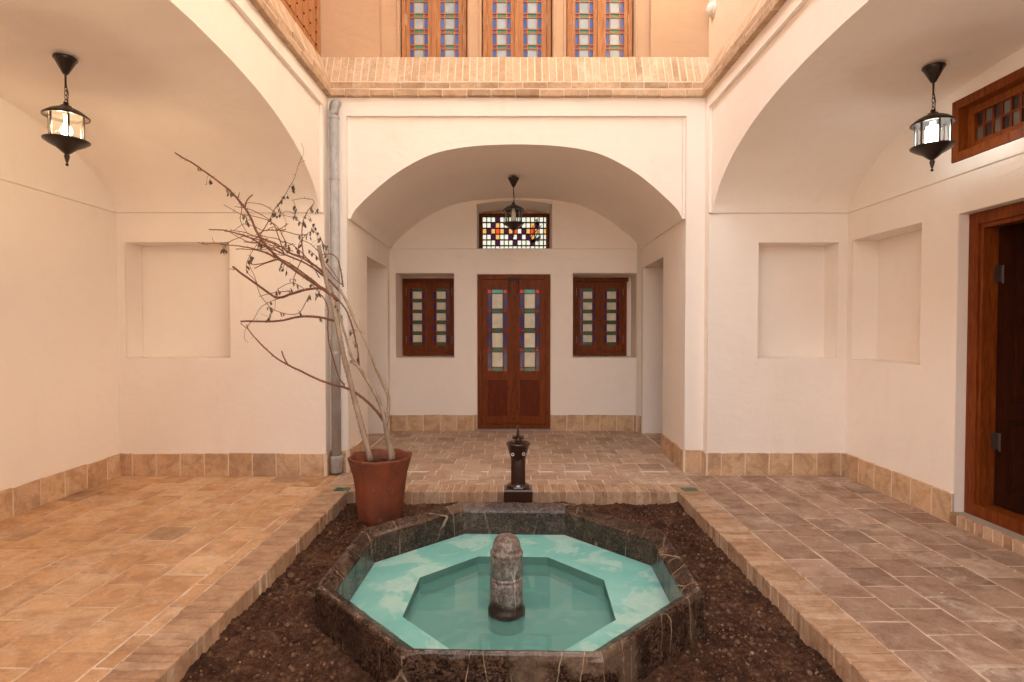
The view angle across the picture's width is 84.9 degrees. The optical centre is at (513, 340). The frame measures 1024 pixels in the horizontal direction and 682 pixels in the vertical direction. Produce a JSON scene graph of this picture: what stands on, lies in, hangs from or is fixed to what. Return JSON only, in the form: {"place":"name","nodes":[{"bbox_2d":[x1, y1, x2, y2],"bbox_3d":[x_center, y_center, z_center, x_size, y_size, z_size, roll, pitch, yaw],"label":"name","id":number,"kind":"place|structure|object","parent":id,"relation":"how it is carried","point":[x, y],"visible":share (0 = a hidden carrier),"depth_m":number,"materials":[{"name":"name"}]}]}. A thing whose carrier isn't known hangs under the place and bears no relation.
{"place":"outdoors","nodes":[
{"label":"outdoors","id":0,"kind":"place"},
{"bbox_2d":[179,501,842,681],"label":"soil","id":1,"kind":"structure","parent":0,"point":[687,670],"depth_m":2.88,"materials":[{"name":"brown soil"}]},
{"bbox_2d":[347,448,411,525],"bbox_3d":[-1.099,1.212,4.628,0.507,0.549,0.507,0,1,0],"label":"plant pot","id":2,"kind":"object","parent":1,"relation":"on","point":[379,481],"visible":0.93,"depth_m":4.46,"materials":[{"name":"ceramic"}]},
{"bbox_2d":[175,148,395,461],"bbox_3d":[-1.854,-0.299,4.532,1.760,2.594,0.263,0,1,0],"label":"bare tree","id":3,"kind":"object","parent":2,"relation":"in","point":[382,415],"visible":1,"depth_m":4.55,"materials":[{"name":"brown plant"}]},
{"bbox_2d":[315,502,703,681],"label":"fountain basin","id":4,"kind":"object","parent":1,"relation":"on","point":[505,592],"visible":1,"depth_m":3.25,"materials":[{"name":"stone"}]},
{"bbox_2d":[504,426,532,502],"bbox_3d":[0.040,1.119,4.871,0.244,0.765,0.214,0,1,0],"label":"drinking fountain","id":5,"kind":"object","parent":1,"relation":"on","point":[517,488],"visible":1,"depth_m":4.81,"materials":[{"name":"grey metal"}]},
{"bbox_2d":[0,431,1023,681],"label":"floor","id":6,"kind":"structure","parent":0,"point":[98,583],"depth_m":3.69,"materials":[{"name":"tile"}]},
{"bbox_2d":[0,0,331,521],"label":"vaulted alcove","id":7,"kind":"object","parent":6,"relation":"on","point":[128,302],"visible":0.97,"depth_m":5.05,"materials":[{"name":"paint"}]},
{"bbox_2d":[40,53,90,165],"bbox_3d":[-2.945,-1.518,3.687,0.260,0.728,0.260,0,1,0],"label":"hanging lantern","id":8,"kind":"object","parent":7,"relation":"hanging from","point":[66,143],"visible":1,"depth_m":3.66,"materials":[{"name":"black metal"}]},
{"bbox_2d":[249,0,786,97],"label":"brick parapet","id":9,"kind":"structure","parent":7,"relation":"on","point":[517,77],"depth_m":5.54,"materials":[{"name":"beige brick"}]},
{"bbox_2d":[280,0,757,63],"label":"storey","id":10,"kind":"object","parent":9,"relation":"on","point":[510,28],"visible":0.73,"depth_m":5.72,"materials":[{"name":"paint"}]},
{"bbox_2d":[280,0,320,56],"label":"brick wall","id":11,"kind":"structure","parent":10,"relation":"in","point":[306,13],"depth_m":5.38,"materials":[{"name":"orange brick"}]},
{"bbox_2d":[402,0,466,56],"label":"window","id":12,"kind":"structure","parent":10,"relation":"in","point":[430,28],"depth_m":5.78,"materials":[{"name":"brown wood"}]},
{"bbox_2d":[483,0,550,56],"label":"window","id":13,"kind":"structure","parent":10,"relation":"in","point":[511,28],"depth_m":5.78,"materials":[{"name":"brown wood"}]},
{"bbox_2d":[567,0,632,56],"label":"window","id":14,"kind":"structure","parent":10,"relation":"in","point":[595,28],"depth_m":5.78,"materials":[{"name":"brown wood"}]},
{"bbox_2d":[706,0,715,17],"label":"wall light","id":15,"kind":"object","parent":10,"relation":"attached to","point":[710,9],"visible":1,"depth_m":5.49,"materials":[{"name":"beige plastic"}]},
{"bbox_2d":[333,488,350,490],"bbox_3d":[-1.545,1.341,5.037,0.131,0.017,0.120,0,1,0],"label":"glazed tile","id":16,"kind":"object","parent":6,"relation":"on","point":[342,489],"visible":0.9,"depth_m":5.03,"materials":[{"name":"green tile"}]},
{"bbox_2d":[99,484,924,681],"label":"kerb","id":17,"kind":"structure","parent":6,"relation":"on","point":[858,647],"depth_m":3.22,"materials":[{"name":"brick"}]},
{"bbox_2d":[328,97,705,472],"bbox_3d":[0.000,-1.453,7.022,7.400,5.510,2.910,0,1,0],"label":"vaulted alcove","id":18,"kind":"object","parent":6,"relation":"on","point":[590,317],"visible":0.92,"depth_m":7.69,"materials":[{"name":"paint"}]},
{"bbox_2d":[329,99,342,473],"bbox_3d":[-1.760,-0.548,5.548,0.132,3.708,0.171,0,1,0],"label":"drainpipe","id":19,"kind":"object","parent":18,"relation":"attached to","point":[336,461],"visible":0.95,"depth_m":5.50,"materials":[{"name":"grey metal"}]},
{"bbox_2d":[403,278,453,355],"bbox_3d":[-1.258,-0.357,8.364,0.784,1.150,0.070,0,1,0],"label":"window","id":20,"kind":"structure","parent":18,"relation":"in","point":[428,303],"depth_m":8.36,"materials":[{"name":"brown wood"}]},
{"bbox_2d":[503,176,523,236],"bbox_3d":[0.000,-1.613,6.726,0.260,0.728,0.260,0,1,0],"label":"hanging lantern","id":21,"kind":"object","parent":18,"relation":"hanging from","point":[513,209],"visible":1,"depth_m":6.69,"materials":[{"name":"black metal"}]},
{"bbox_2d":[478,275,549,428],"bbox_3d":[0.006,0.154,7.933,1.025,2.181,0.094,0,1,0],"label":"door","id":22,"kind":"structure","parent":18,"relation":"in","point":[514,310],"depth_m":7.94,"materials":[{"name":"brown wood"}]},
{"bbox_2d":[479,210,549,247],"bbox_3d":[0.010,-1.638,8.388,1.080,0.800,0.154,0,1,0],"label":"transom window","id":23,"kind":"structure","parent":18,"relation":"in","point":[495,231],"depth_m":8.40,"materials":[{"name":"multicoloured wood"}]},
{"bbox_2d":[573,278,627,355],"bbox_3d":[1.288,-0.362,8.361,0.829,1.160,0.075,0,1,0],"label":"window","id":24,"kind":"structure","parent":18,"relation":"in","point":[599,304],"depth_m":8.36,"materials":[{"name":"brown wood"}]},
{"bbox_2d":[681,487,697,490],"bbox_3d":[1.587,1.341,5.037,0.131,0.017,0.120,0,1,0],"label":"glazed tile","id":25,"kind":"object","parent":6,"relation":"on","point":[688,488],"visible":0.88,"depth_m":5.04,"materials":[{"name":"green tile"}]},
{"bbox_2d":[701,0,1023,556],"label":"vaulted alcove","id":26,"kind":"object","parent":6,"relation":"on","point":[863,295],"visible":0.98,"depth_m":4.61,"materials":[{"name":"paint"}]},
{"bbox_2d":[909,62,956,171],"bbox_3d":[2.843,-1.515,3.797,0.260,0.728,0.260,0,1,0],"label":"hanging lantern","id":27,"kind":"object","parent":26,"relation":"hanging from","point":[931,124],"visible":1,"depth_m":3.77,"materials":[{"name":"black metal"}]},
{"bbox_2d":[951,67,1023,162],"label":"transom window","id":28,"kind":"structure","parent":26,"relation":"in","point":[990,117],"depth_m":3.88,"materials":[{"name":"brown wood"}]},
{"bbox_2d":[964,201,1023,535],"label":"door","id":29,"kind":"structure","parent":26,"relation":"in","point":[994,430],"depth_m":4.03,"materials":[{"name":"brown wood"}]},
{"bbox_2d":[483,217,545,247],"label":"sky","id":30,"kind":"structure","parent":0,"point":[524,219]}
]}

